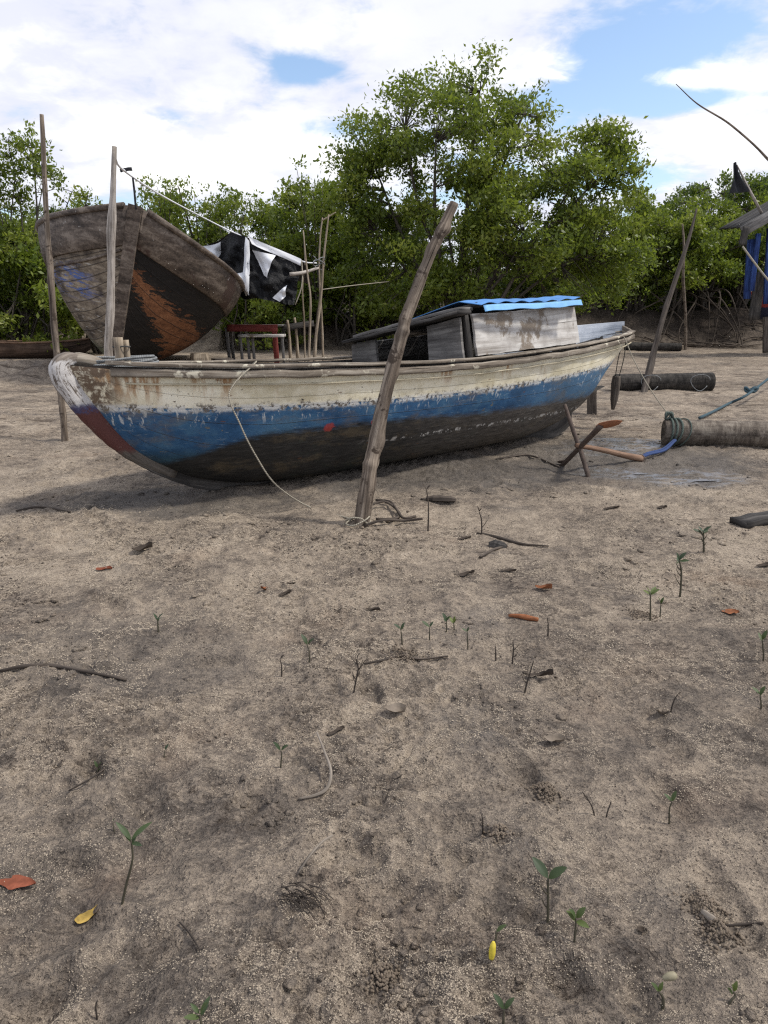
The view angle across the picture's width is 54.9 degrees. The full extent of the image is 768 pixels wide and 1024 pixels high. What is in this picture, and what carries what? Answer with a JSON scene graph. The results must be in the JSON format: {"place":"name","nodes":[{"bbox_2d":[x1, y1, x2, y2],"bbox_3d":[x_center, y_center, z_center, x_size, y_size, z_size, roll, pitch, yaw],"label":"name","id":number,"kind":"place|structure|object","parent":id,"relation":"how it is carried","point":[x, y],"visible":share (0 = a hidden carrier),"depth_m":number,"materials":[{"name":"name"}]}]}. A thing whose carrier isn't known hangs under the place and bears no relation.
{"place":"outdoors","nodes":[
{"label":"outdoors","id":0,"kind":"place"},
{"bbox_2d":[190,353,209,360],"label":"support block","id":1,"kind":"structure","parent":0,"point":[199,356],"depth_m":17.50,"materials":[{"name":"brown wood"}]},
{"bbox_2d":[0,267,767,1023],"bbox_3d":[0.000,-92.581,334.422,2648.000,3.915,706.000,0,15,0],"label":"sand ground","id":2,"kind":"structure","parent":0,"point":[222,875],"depth_m":2.76,"materials":[{"name":"sand"}]},
{"bbox_2d":[0,230,22,339],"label":"mangrove tree","id":3,"kind":"object","parent":2,"relation":"on","point":[7,247],"visible":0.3,"depth_m":23.19,"materials":[{"name":"green plant"}]},
{"bbox_2d":[0,875,35,889],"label":"fallen leaf","id":4,"kind":"object","parent":2,"relation":"on","point":[15,881],"visible":1,"depth_m":2.01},
{"bbox_2d":[0,213,48,335],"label":"mangrove tree","id":5,"kind":"object","parent":2,"relation":"on","point":[30,223],"visible":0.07,"depth_m":26.62,"materials":[{"name":"green plant"}]},
{"bbox_2d":[0,217,60,341],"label":"mangrove tree","id":6,"kind":"object","parent":2,"relation":"on","point":[10,323],"visible":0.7,"depth_m":23.34,"materials":[{"name":"green plant"}]},
{"bbox_2d":[0,242,84,351],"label":"mangrove tree","id":7,"kind":"object","parent":2,"relation":"on","point":[22,256],"visible":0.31,"depth_m":23.01,"materials":[{"name":"green plant"}]},
{"bbox_2d":[0,338,90,357],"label":"canoe","id":8,"kind":"object","parent":2,"relation":"on","point":[14,349],"visible":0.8,"depth_m":22.64,"materials":[{"name":"brown wood"}]},
{"bbox_2d":[26,203,64,221],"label":"mangrove tree","id":9,"kind":"object","parent":2,"relation":"on","point":[52,210],"visible":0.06,"depth_m":38.06,"materials":[{"name":"green plant"}]},
{"bbox_2d":[0,120,100,339],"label":"mangrove tree","id":10,"kind":"object","parent":2,"relation":"on","point":[33,158],"visible":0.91,"depth_m":23.00,"materials":[{"name":"green plant"}]},
{"bbox_2d":[40,114,68,441],"bbox_3d":[-3.719,-2.479,8.322,0.209,3.608,0.091,-5,16,-19],"label":"upright pole","id":11,"kind":"object","parent":2,"relation":"on","point":[54,334],"visible":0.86,"depth_m":8.24,"materials":[{"name":"brown wood"}]},
{"bbox_2d":[10,286,102,353],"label":"mangrove tree","id":12,"kind":"object","parent":2,"relation":"on","point":[94,349],"visible":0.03,"depth_m":23.98,"materials":[{"name":"green plant"}]},
{"bbox_2d":[0,663,126,680],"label":"fallen twig","id":13,"kind":"object","parent":2,"relation":"on","point":[58,666],"visible":0.99,"depth_m":3.16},
{"bbox_2d":[75,904,97,923],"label":"fallen leaf","id":14,"kind":"object","parent":2,"relation":"on","point":[84,917],"visible":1,"depth_m":1.92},
{"bbox_2d":[104,146,116,355],"bbox_3d":[-3.728,-3.039,10.162,0.463,3.623,0.131,0,15,0],"label":"upright pole","id":15,"kind":"object","parent":2,"relation":"on","point":[110,298],"visible":0.69,"depth_m":10.02,"materials":[{"name":"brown wood"}]},
{"bbox_2d":[117,161,316,263],"bbox_3d":[-3.686,-5.560,14.290,2.229,0.998,9.063,3,16,11],"label":"awning line","id":16,"kind":"object","parent":15,"relation":"attached to","point":[130,175],"visible":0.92,"depth_m":14.58,"materials":[{"name":"fabric"}]},
{"bbox_2d":[203,232,318,304],"bbox_3d":[-3.158,-6.338,19.486,3.086,1.722,3.261,0,15,0],"label":"torn awning","id":17,"kind":"object","parent":16,"relation":"hanging from","point":[263,271],"visible":0.83,"depth_m":18.19,"materials":[{"name":"fabric"}]},
{"bbox_2d":[116,822,151,904],"bbox_3d":[-0.638,0.908,1.903,0.089,0.252,0.057,3,16,10],"label":"mangrove seedling","id":18,"kind":"object","parent":2,"relation":"on","point":[124,830],"visible":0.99,"depth_m":1.88,"materials":[{"name":"green plant"}]},
{"bbox_2d":[35,202,244,359],"bbox_3d":[-6.097,-5.344,18.768,4.762,3.550,9.578,11,12,-15],"label":"fishing boat","id":19,"kind":"object","parent":2,"relation":"on","point":[177,290],"visible":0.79,"depth_m":15.13,"materials":[{"name":"brown wood"}]},
{"bbox_2d":[135,173,187,230],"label":"mangrove sapling","id":20,"kind":"object","parent":2,"relation":"on","point":[167,206],"visible":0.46,"depth_m":26.73,"materials":[{"name":"green plant"}]},
{"bbox_2d":[139,187,204,245],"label":"mangrove tree","id":21,"kind":"object","parent":2,"relation":"on","point":[179,211],"visible":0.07,"depth_m":28.25,"materials":[{"name":"green plant"}]},
{"bbox_2d":[162,175,229,245],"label":"mangrove sapling","id":22,"kind":"object","parent":2,"relation":"on","point":[191,225],"visible":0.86,"depth_m":27.28,"materials":[{"name":"green plant"}]},
{"bbox_2d":[184,996,209,1023],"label":"mangrove seedling","id":23,"kind":"object","parent":2,"relation":"on","point":[196,1010],"visible":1,"depth_m":1.57,"materials":[{"name":"green plant"}]},
{"bbox_2d":[194,189,275,244],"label":"mangrove tree","id":24,"kind":"object","parent":2,"relation":"on","point":[252,217],"visible":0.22,"depth_m":28.47,"materials":[{"name":"green plant"}]},
{"bbox_2d":[207,186,263,339],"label":"mangrove sapling","id":25,"kind":"object","parent":2,"relation":"on","point":[241,220],"visible":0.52,"depth_m":27.54,"materials":[{"name":"green plant"}]},
{"bbox_2d":[212,297,290,351],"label":"mangrove tree","id":26,"kind":"object","parent":2,"relation":"on","point":[258,312],"visible":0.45,"depth_m":26.20,"materials":[{"name":"green plant"}]},
{"bbox_2d":[225,324,284,362],"bbox_3d":[-3.637,-4.733,20.909,1.609,1.120,0.893,0,15,0],"label":"work table","id":27,"kind":"object","parent":2,"relation":"on","point":[230,329],"visible":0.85,"depth_m":20.39,"materials":[{"name":"red paint"}]},
{"bbox_2d":[238,334,285,363],"bbox_3d":[-3.251,-4.329,19.864,1.226,0.866,0.428,0,15,0],"label":"bench","id":28,"kind":"object","parent":2,"relation":"on","point":[252,336],"visible":0.79,"depth_m":19.72,"materials":[{"name":"grey wood"}]},
{"bbox_2d":[248,198,293,242],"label":"mangrove tree","id":29,"kind":"object","parent":2,"relation":"on","point":[268,221],"visible":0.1,"depth_m":29.24,"materials":[{"name":"green plant"}]},
{"bbox_2d":[236,281,312,349],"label":"mangrove tree","id":30,"kind":"object","parent":2,"relation":"on","point":[283,318],"visible":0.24,"depth_m":26.68,"materials":[{"name":"green plant"}]},
{"bbox_2d":[293,317,299,361],"bbox_3d":[-2.510,-4.895,21.261,0.154,1.342,0.097,0,15,0],"label":"stake","id":31,"kind":"object","parent":2,"relation":"on","point":[297,343],"visible":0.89,"depth_m":21.24,"materials":[{"name":"brown wood"}]},
{"bbox_2d":[281,320,313,330],"bbox_3d":[-2.458,-5.314,21.098,0.954,0.285,0.066,-5,16,-18],"label":"rail board","id":32,"kind":"object","parent":31,"relation":"attached to","point":[295,325],"visible":0.83,"depth_m":21.07,"materials":[{"name":"grey wood"}]},
{"bbox_2d":[302,252,305,361],"bbox_3d":[-2.106,-5.459,19.552,0.119,3.255,0.047,0,15,0],"label":"awning stick","id":33,"kind":"object","parent":2,"relation":"on","point":[303,316],"visible":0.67,"depth_m":19.62,"materials":[{"name":"brown wood"}]},
{"bbox_2d":[278,881,333,919],"bbox_3d":[-0.203,0.980,1.892,0.161,0.026,0.086,11,19,34],"label":"heap","id":34,"kind":"object","parent":2,"relation":"on","point":[302,896],"visible":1,"depth_m":1.89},
{"bbox_2d":[303,230,311,361],"bbox_3d":[-1.836,-5.037,17.899,0.167,3.335,0.070,0,15,0],"label":"awning stick","id":35,"kind":"object","parent":2,"relation":"on","point":[309,337],"visible":0.9,"depth_m":17.90,"materials":[{"name":"brown wood"}]},
{"bbox_2d":[284,154,335,349],"bbox_3d":[-2.495,-9.332,27.121,1.890,6.788,1.704,-5,16,-17],"label":"mangrove sapling","id":36,"kind":"object","parent":2,"relation":"on","point":[314,212],"visible":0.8,"depth_m":26.65,"materials":[{"name":"green plant"}]},
{"bbox_2d":[299,732,332,799],"bbox_3d":[-0.206,0.826,2.405,0.087,0.112,0.220,3,16,10],"label":"curved root","id":37,"kind":"object","parent":2,"relation":"on","point":[325,789],"visible":1,"depth_m":2.37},
{"bbox_2d":[290,252,344,323],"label":"mangrove tree","id":38,"kind":"object","parent":2,"relation":"on","point":[308,298],"visible":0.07,"depth_m":28.44,"materials":[{"name":"green plant"}]},
{"bbox_2d":[262,175,377,332],"bbox_3d":[-3.098,-9.719,28.141,4.538,5.720,4.892,11,19,34],"label":"mangrove tree","id":39,"kind":"object","parent":2,"relation":"on","point":[281,215],"visible":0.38,"depth_m":27.28,"materials":[{"name":"green plant"}]},
{"bbox_2d":[313,214,328,360],"bbox_3d":[-1.624,-5.597,18.998,0.524,3.820,0.090,0,15,0],"label":"awning stick","id":40,"kind":"object","parent":2,"relation":"on","point":[317,319],"visible":0.89,"depth_m":19.03,"materials":[{"name":"brown wood"}]},
{"bbox_2d":[318,218,323,360],"bbox_3d":[-1.631,-5.681,19.391,0.154,3.806,0.068,0,15,0],"label":"awning stick","id":41,"kind":"object","parent":2,"relation":"on","point":[322,334],"visible":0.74,"depth_m":19.45,"materials":[{"name":"brown wood"}]},
{"bbox_2d":[288,175,376,319],"bbox_3d":[-2.035,-10.455,29.309,3.516,5.507,4.584,6,16,20],"label":"mangrove tree","id":42,"kind":"object","parent":2,"relation":"on","point":[327,188],"visible":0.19,"depth_m":27.98,"materials":[{"name":"green plant"}]},
{"bbox_2d":[48,295,634,490],"bbox_3d":[0.408,-1.314,7.459,7.167,1.651,1.711,-13,18,-38],"label":"wooden boat","id":43,"kind":"object","parent":2,"relation":"on","point":[478,373],"visible":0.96,"depth_m":6.24,"materials":[{"name":"paint"}]},
{"bbox_2d":[93,355,158,367],"bbox_3d":[-1.958,-1.113,5.525,0.578,0.110,0.341,-11,19,-35],"label":"rope coil","id":44,"kind":"object","parent":43,"relation":"on","point":[142,358],"visible":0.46,"depth_m":5.46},
{"bbox_2d":[228,361,370,526],"bbox_3d":[-0.550,-0.497,5.372,1.076,1.142,0.413,7,17,23],"label":"mooring rope","id":45,"kind":"object","parent":43,"relation":"hanging from","point":[348,519],"visible":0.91,"depth_m":5.38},
{"bbox_2d":[610,343,625,409],"bbox_3d":[2.961,-1.744,9.284,0.121,0.955,0.379,0,15,0],"label":"hanging stick","id":46,"kind":"object","parent":43,"relation":"hanging from","point":[615,386],"visible":0.87,"depth_m":9.43,"materials":[{"name":"brown wood"}]},
{"bbox_2d":[293,258,403,346],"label":"mangrove tree","id":47,"kind":"object","parent":2,"relation":"on","point":[331,308],"visible":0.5,"depth_m":28.27,"materials":[{"name":"green plant"}]},
{"bbox_2d":[312,206,401,328],"bbox_3d":[-0.846,-9.890,29.735,4.060,5.118,4.376,-1,15,-4],"label":"mangrove tree","id":48,"kind":"object","parent":2,"relation":"on","point":[383,318],"visible":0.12,"depth_m":28.70,"materials":[{"name":"green plant"}]},
{"bbox_2d":[354,948,409,1007],"bbox_3d":[-0.007,1.086,1.729,0.113,0.050,0.125,8,17,28],"label":"pellet heap","id":49,"kind":"object","parent":2,"relation":"on","point":[379,966],"visible":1,"depth_m":1.73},
{"bbox_2d":[0,412,767,1023],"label":"mud clods","id":50,"kind":"object","parent":2,"relation":"on","point":[420,990],"visible":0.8,"depth_m":2.19,"materials":[{"name":"soil"}]},
{"bbox_2d":[0,503,767,1023],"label":"sand pellets","id":51,"kind":"object","parent":2,"relation":"on","point":[256,965],"visible":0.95,"depth_m":2.60},
{"bbox_2d":[0,433,767,1023],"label":"pebbles","id":52,"kind":"object","parent":2,"relation":"on","point":[366,751],"visible":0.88,"depth_m":2.67,"materials":[{"name":"stone"}]},
{"bbox_2d":[340,265,431,339],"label":"mangrove tree","id":53,"kind":"object","parent":2,"relation":"on","point":[380,323],"visible":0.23,"depth_m":28.85,"materials":[{"name":"green plant"}]},
{"bbox_2d":[364,499,422,526],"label":"driftwood sticks","id":54,"kind":"object","parent":2,"relation":"on","point":[403,519],"visible":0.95,"depth_m":5.35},
{"bbox_2d":[385,702,405,712],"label":"fallen leaf","id":55,"kind":"object","parent":2,"relation":"on","point":[398,707],"visible":1,"depth_m":2.78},
{"bbox_2d":[380,643,428,665],"bbox_3d":[0.084,0.634,3.275,0.172,0.064,0.188,12,20,38],"label":"pellet heap","id":56,"kind":"object","parent":2,"relation":"on","point":[401,649],"visible":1,"depth_m":3.28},
{"bbox_2d":[364,655,447,664],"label":"fallen twig","id":57,"kind":"object","parent":2,"relation":"on","point":[381,660],"visible":0.96,"depth_m":3.25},
{"bbox_2d":[354,201,458,526],"bbox_3d":[0.123,-0.962,5.188,0.849,2.313,0.163,-10,18,-32],"label":"leaning pole","id":58,"kind":"object","parent":2,"relation":"on","point":[368,481],"visible":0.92,"depth_m":5.13,"materials":[{"name":"brown wood"}]},
{"bbox_2d":[383,204,455,270],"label":"mangrove tree","id":59,"kind":"object","parent":2,"relation":"on","point":[440,210],"visible":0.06,"depth_m":37.00,"materials":[{"name":"green plant"}]},
{"bbox_2d":[426,495,455,501],"bbox_3d":[0.460,-0.115,5.983,0.240,0.048,0.091,3,16,11],"label":"bark piece","id":60,"kind":"object","parent":2,"relation":"on","point":[441,498],"visible":0.95,"depth_m":5.95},
{"bbox_2d":[431,230,474,301],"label":"mangrove tree","id":61,"kind":"object","parent":2,"relation":"on","point":[456,247],"visible":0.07,"depth_m":30.24,"materials":[{"name":"green plant"}]},
{"bbox_2d":[312,36,677,320],"bbox_3d":[3.589,-10.303,25.059,12.008,9.962,7.037,0,15,0],"label":"mangrove tree","id":62,"kind":"object","parent":2,"relation":"on","point":[489,220],"visible":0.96,"depth_m":24.35,"materials":[{"name":"green plant"}]},
{"bbox_2d":[480,823,514,843],"bbox_3d":[0.328,0.933,2.141,0.096,0.069,0.087,6,16,20],"label":"pellet heap","id":63,"kind":"object","parent":2,"relation":"on","point":[495,831],"visible":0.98,"depth_m":2.13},
{"bbox_2d":[493,993,514,1023],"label":"mangrove seedling","id":64,"kind":"object","parent":2,"relation":"on","point":[508,1003],"visible":1,"depth_m":1.58,"materials":[{"name":"green plant"}]},
{"bbox_2d":[484,229,534,298],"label":"mangrove tree","id":65,"kind":"object","parent":2,"relation":"on","point":[502,269],"visible":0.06,"depth_m":29.70,"materials":[{"name":"green plant"}]},
{"bbox_2d":[477,532,548,546],"bbox_3d":[0.850,0.194,4.981,0.520,0.029,0.085,10,18,32],"label":"fallen twig","id":66,"kind":"object","parent":2,"relation":"on","point":[508,540],"visible":0.97,"depth_m":4.96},
{"bbox_2d":[499,258,539,298],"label":"mangrove tree","id":67,"kind":"object","parent":2,"relation":"on","point":[516,284],"visible":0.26,"depth_m":29.54,"materials":[{"name":"green plant"}]},
{"bbox_2d":[508,614,538,621],"bbox_3d":[0.697,0.526,3.708,0.156,0.032,0.031,9,18,30],"label":"orange stick","id":68,"kind":"object","parent":2,"relation":"on","point":[526,617],"visible":1,"depth_m":3.69,"materials":[{"name":"wood"}]},
{"bbox_2d":[521,780,567,809],"bbox_3d":[0.510,0.889,2.351,0.138,0.059,0.152,0,15,0],"label":"pellet heap","id":69,"kind":"object","parent":2,"relation":"on","point":[540,785],"visible":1,"depth_m":2.33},
{"bbox_2d":[532,857,566,922],"bbox_3d":[0.407,0.950,1.841,0.078,0.179,0.049,0,15,0],"label":"mangrove seedling","id":70,"kind":"object","parent":2,"relation":"on","point":[554,873],"visible":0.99,"depth_m":1.82,"materials":[{"name":"green plant"}]},
{"bbox_2d":[521,262,590,314],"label":"mangrove tree","id":71,"kind":"object","parent":2,"relation":"on","point":[549,287],"visible":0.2,"depth_m":29.06,"materials":[{"name":"green plant"}]},
{"bbox_2d":[566,907,589,942],"bbox_3d":[0.464,1.008,1.783,0.050,0.112,0.035,0,15,0],"label":"mangrove seedling","id":72,"kind":"object","parent":2,"relation":"on","point":[578,914],"visible":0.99,"depth_m":1.78,"materials":[{"name":"green plant"}]},
{"bbox_2d":[587,391,596,414],"bbox_3d":[2.983,-1.681,10.635,0.216,0.728,0.122,5,16,16],"label":"support post","id":73,"kind":"object","parent":2,"relation":"on","point":[592,403],"visible":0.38,"depth_m":10.62,"materials":[{"name":"brown wood"}]},
{"bbox_2d":[557,404,644,476],"bbox_3d":[2.256,-0.662,7.035,0.976,0.688,0.797,-3,16,-11],"label":"anchor","id":74,"kind":"object","parent":2,"relation":"on","point":[579,446],"visible":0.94,"depth_m":7.02,"materials":[{"name":"wood"}]},
{"bbox_2d":[642,439,676,456],"bbox_3d":[2.914,-0.665,7.838,0.078,0.099,0.958,13,20,40],"label":"rope loop","id":75,"kind":"object","parent":74,"relation":"attached to","point":[665,448],"visible":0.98,"depth_m":7.84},
{"bbox_2d":[574,225,643,308],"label":"mangrove tree","id":76,"kind":"object","parent":2,"relation":"on","point":[605,305],"visible":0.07,"depth_m":30.04,"materials":[{"name":"green plant"}]},
{"bbox_2d":[587,184,669,311],"bbox_3d":[10.602,-11.342,32.312,4.706,5.503,4.366,-7,17,-25],"label":"mangrove tree","id":77,"kind":"object","parent":2,"relation":"on","point":[637,210],"visible":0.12,"depth_m":31.10,"materials":[{"name":"green plant"}]},
{"bbox_2d":[580,291,695,342],"bbox_3d":[10.052,-8.027,29.840,4.778,2.392,2.840,0,15,0],"label":"root clump","id":78,"kind":"object","parent":2,"relation":"on","point":[657,297],"visible":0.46,"depth_m":29.67,"materials":[{"name":"brown plant"}]},
{"bbox_2d":[598,212,703,310],"bbox_3d":[10.801,-10.241,30.568,4.217,4.022,4.398,-13,20,-40],"label":"mangrove tree","id":79,"kind":"object","parent":2,"relation":"on","point":[636,306],"visible":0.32,"depth_m":29.94,"materials":[{"name":"green plant"}]},
{"bbox_2d":[624,342,681,350],"bbox_3d":[9.847,-6.060,27.106,1.994,0.309,0.300,2,16,8],"label":"palm log","id":80,"kind":"object","parent":2,"relation":"on","point":[642,346],"visible":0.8,"depth_m":27.01,"materials":[{"name":"wood"}]},
{"bbox_2d":[614,372,715,390],"bbox_3d":[5.230,-2.434,13.859,1.847,0.347,0.339,-1,15,-3],"label":"palm log","id":81,"kind":"object","parent":2,"relation":"on","point":[672,381],"visible":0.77,"depth_m":13.72,"materials":[{"name":"wood"}]},
{"bbox_2d":[641,208,697,391],"bbox_3d":[5.128,-3.789,13.542,0.267,3.397,1.476,14,21,42],"label":"leaning pole","id":82,"kind":"object","parent":2,"relation":"on","point":[650,365],"visible":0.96,"depth_m":13.59,"materials":[{"name":"brown wood"}]},
{"bbox_2d":[638,203,701,309],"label":"mangrove tree","id":83,"kind":"object","parent":2,"relation":"on","point":[681,213],"visible":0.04,"depth_m":32.53,"materials":[{"name":"green plant"}]},
{"bbox_2d":[675,552,688,596],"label":"mangrove seedling","id":84,"kind":"object","parent":2,"relation":"on","point":[680,557],"visible":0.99,"depth_m":3.97,"materials":[{"name":"green plant"}]},
{"bbox_2d":[682,224,686,349],"bbox_3d":[11.081,-8.197,27.306,0.688,4.564,0.121,0,15,0],"label":"upright pole","id":85,"kind":"object","parent":2,"relation":"on","point":[684,302],"visible":0.8,"depth_m":27.34,"materials":[{"name":"brown wood"}]},
{"bbox_2d":[636,204,734,314],"bbox_3d":[12.282,-10.254,30.383,4.740,4.335,4.545,2,16,9],"label":"mangrove tree","id":86,"kind":"object","parent":2,"relation":"on","point":[692,273],"visible":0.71,"depth_m":29.45,"materials":[{"name":"green plant"}]},
{"bbox_2d":[657,192,716,305],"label":"mangrove tree","id":87,"kind":"object","parent":2,"relation":"on","point":[674,201],"visible":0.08,"depth_m":35.24,"materials":[{"name":"green plant"}]},
{"bbox_2d":[633,289,753,347],"bbox_3d":[12.268,-7.798,29.555,4.426,2.283,2.716,0,15,0],"label":"root clump","id":88,"kind":"object","parent":2,"relation":"on","point":[673,308],"visible":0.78,"depth_m":29.71,"materials":[{"name":"brown plant"}]},
{"bbox_2d":[666,181,729,214],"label":"mangrove tree","id":89,"kind":"object","parent":2,"relation":"on","point":[688,195],"visible":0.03,"depth_m":36.91,"materials":[{"name":"green plant"}]},
{"bbox_2d":[662,189,743,306],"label":"mangrove tree","id":90,"kind":"object","parent":2,"relation":"on","point":[730,208],"visible":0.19,"depth_m":31.86,"materials":[{"name":"green plant"}]},
{"bbox_2d":[667,879,739,932],"bbox_3d":[0.822,1.013,1.904,0.132,0.058,0.193,-9,18,-30],"label":"pellet heap","id":91,"kind":"object","parent":2,"relation":"on","point":[713,903],"visible":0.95,"depth_m":1.90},
{"bbox_2d":[661,224,761,309],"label":"mangrove tree","id":92,"kind":"object","parent":2,"relation":"on","point":[727,274],"visible":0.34,"depth_m":29.98,"materials":[{"name":"green plant"}]},
{"bbox_2d":[661,420,767,447],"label":"palm log","id":93,"kind":"object","parent":2,"relation":"on","point":[731,433],"visible":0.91,"depth_m":8.13,"materials":[{"name":"wood"}]},
{"bbox_2d":[664,411,691,445],"bbox_3d":[3.270,-0.922,8.314,0.254,0.410,0.374,0,15,0],"label":"rope lashing","id":94,"kind":"object","parent":93,"relation":"attached to","point":[671,417],"visible":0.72,"depth_m":8.19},
{"bbox_2d":[662,168,767,305],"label":"mangrove tree","id":95,"kind":"object","parent":2,"relation":"on","point":[726,181],"visible":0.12,"depth_m":33.18,"materials":[{"name":"green plant"}]},
{"bbox_2d":[678,287,761,346],"bbox_3d":[13.709,-7.569,28.808,3.673,2.376,3.002,10,19,33],"label":"root clump","id":96,"kind":"object","parent":2,"relation":"on","point":[718,304],"visible":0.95,"depth_m":29.20,"materials":[{"name":"brown plant"}]},
{"bbox_2d":[694,910,749,953],"bbox_3d":[0.822,1.031,1.812,0.125,0.067,0.148,0,15,0],"label":"pellet heap","id":97,"kind":"object","parent":2,"relation":"on","point":[728,932],"visible":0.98,"depth_m":1.79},
{"bbox_2d":[698,378,767,418],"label":"teal rope","id":98,"kind":"object","parent":2,"relation":"on","point":[753,389],"visible":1,"depth_m":11.63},
{"bbox_2d":[704,211,767,307],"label":"mangrove tree","id":99,"kind":"object","parent":2,"relation":"on","point":[751,235],"visible":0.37,"depth_m":30.37,"materials":[{"name":"green plant"}]},
{"bbox_2d":[710,188,767,308],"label":"mangrove tree","id":100,"kind":"object","parent":2,"relation":"on","point":[763,197],"visible":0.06,"depth_m":32.29,"materials":[{"name":"green plant"}]},
{"bbox_2d":[715,169,767,212],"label":"mangrove tree","id":101,"kind":"object","parent":2,"relation":"on","point":[750,177],"visible":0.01,"depth_m":35.94,"materials":[{"name":"green plant"}]},
{"bbox_2d":[719,201,767,352],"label":"hut","id":102,"kind":"object","parent":2,"relation":"on","point":[755,290],"visible":0.97,"depth_m":23.17,"materials":[{"name":"blue"}]},
{"bbox_2d":[676,84,767,160],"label":"fishing rod","id":103,"kind":"object","parent":102,"relation":"attached to","point":[745,137],"visible":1,"depth_m":22.39,"materials":[{"name":"brown wood"}]},
{"bbox_2d":[729,162,762,213],"bbox_3d":[11.173,-9.784,22.582,1.212,1.633,0.200,0,15,0],"label":"flag","id":104,"kind":"object","parent":102,"relation":"attached to","point":[740,184],"visible":0.95,"depth_m":22.52,"materials":[{"name":"black fabric"}]},
{"bbox_2d":[724,278,762,334],"bbox_3d":[15.614,-7.887,29.145,3.794,2.642,2.356,10,19,33],"label":"root clump","id":105,"kind":"object","parent":2,"relation":"on","point":[741,297],"visible":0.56,"depth_m":29.80,"materials":[{"name":"brown plant"}]},
{"bbox_2d":[729,511,767,528],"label":"dark plank","id":106,"kind":"object","parent":2,"relation":"on","point":[749,520],"visible":0.98,"depth_m":5.35,"materials":[{"name":"grey wood"}]},
{"bbox_2d":[0,0,767,269],"label":"sky","id":107,"kind":"structure","parent":0,"point":[226,92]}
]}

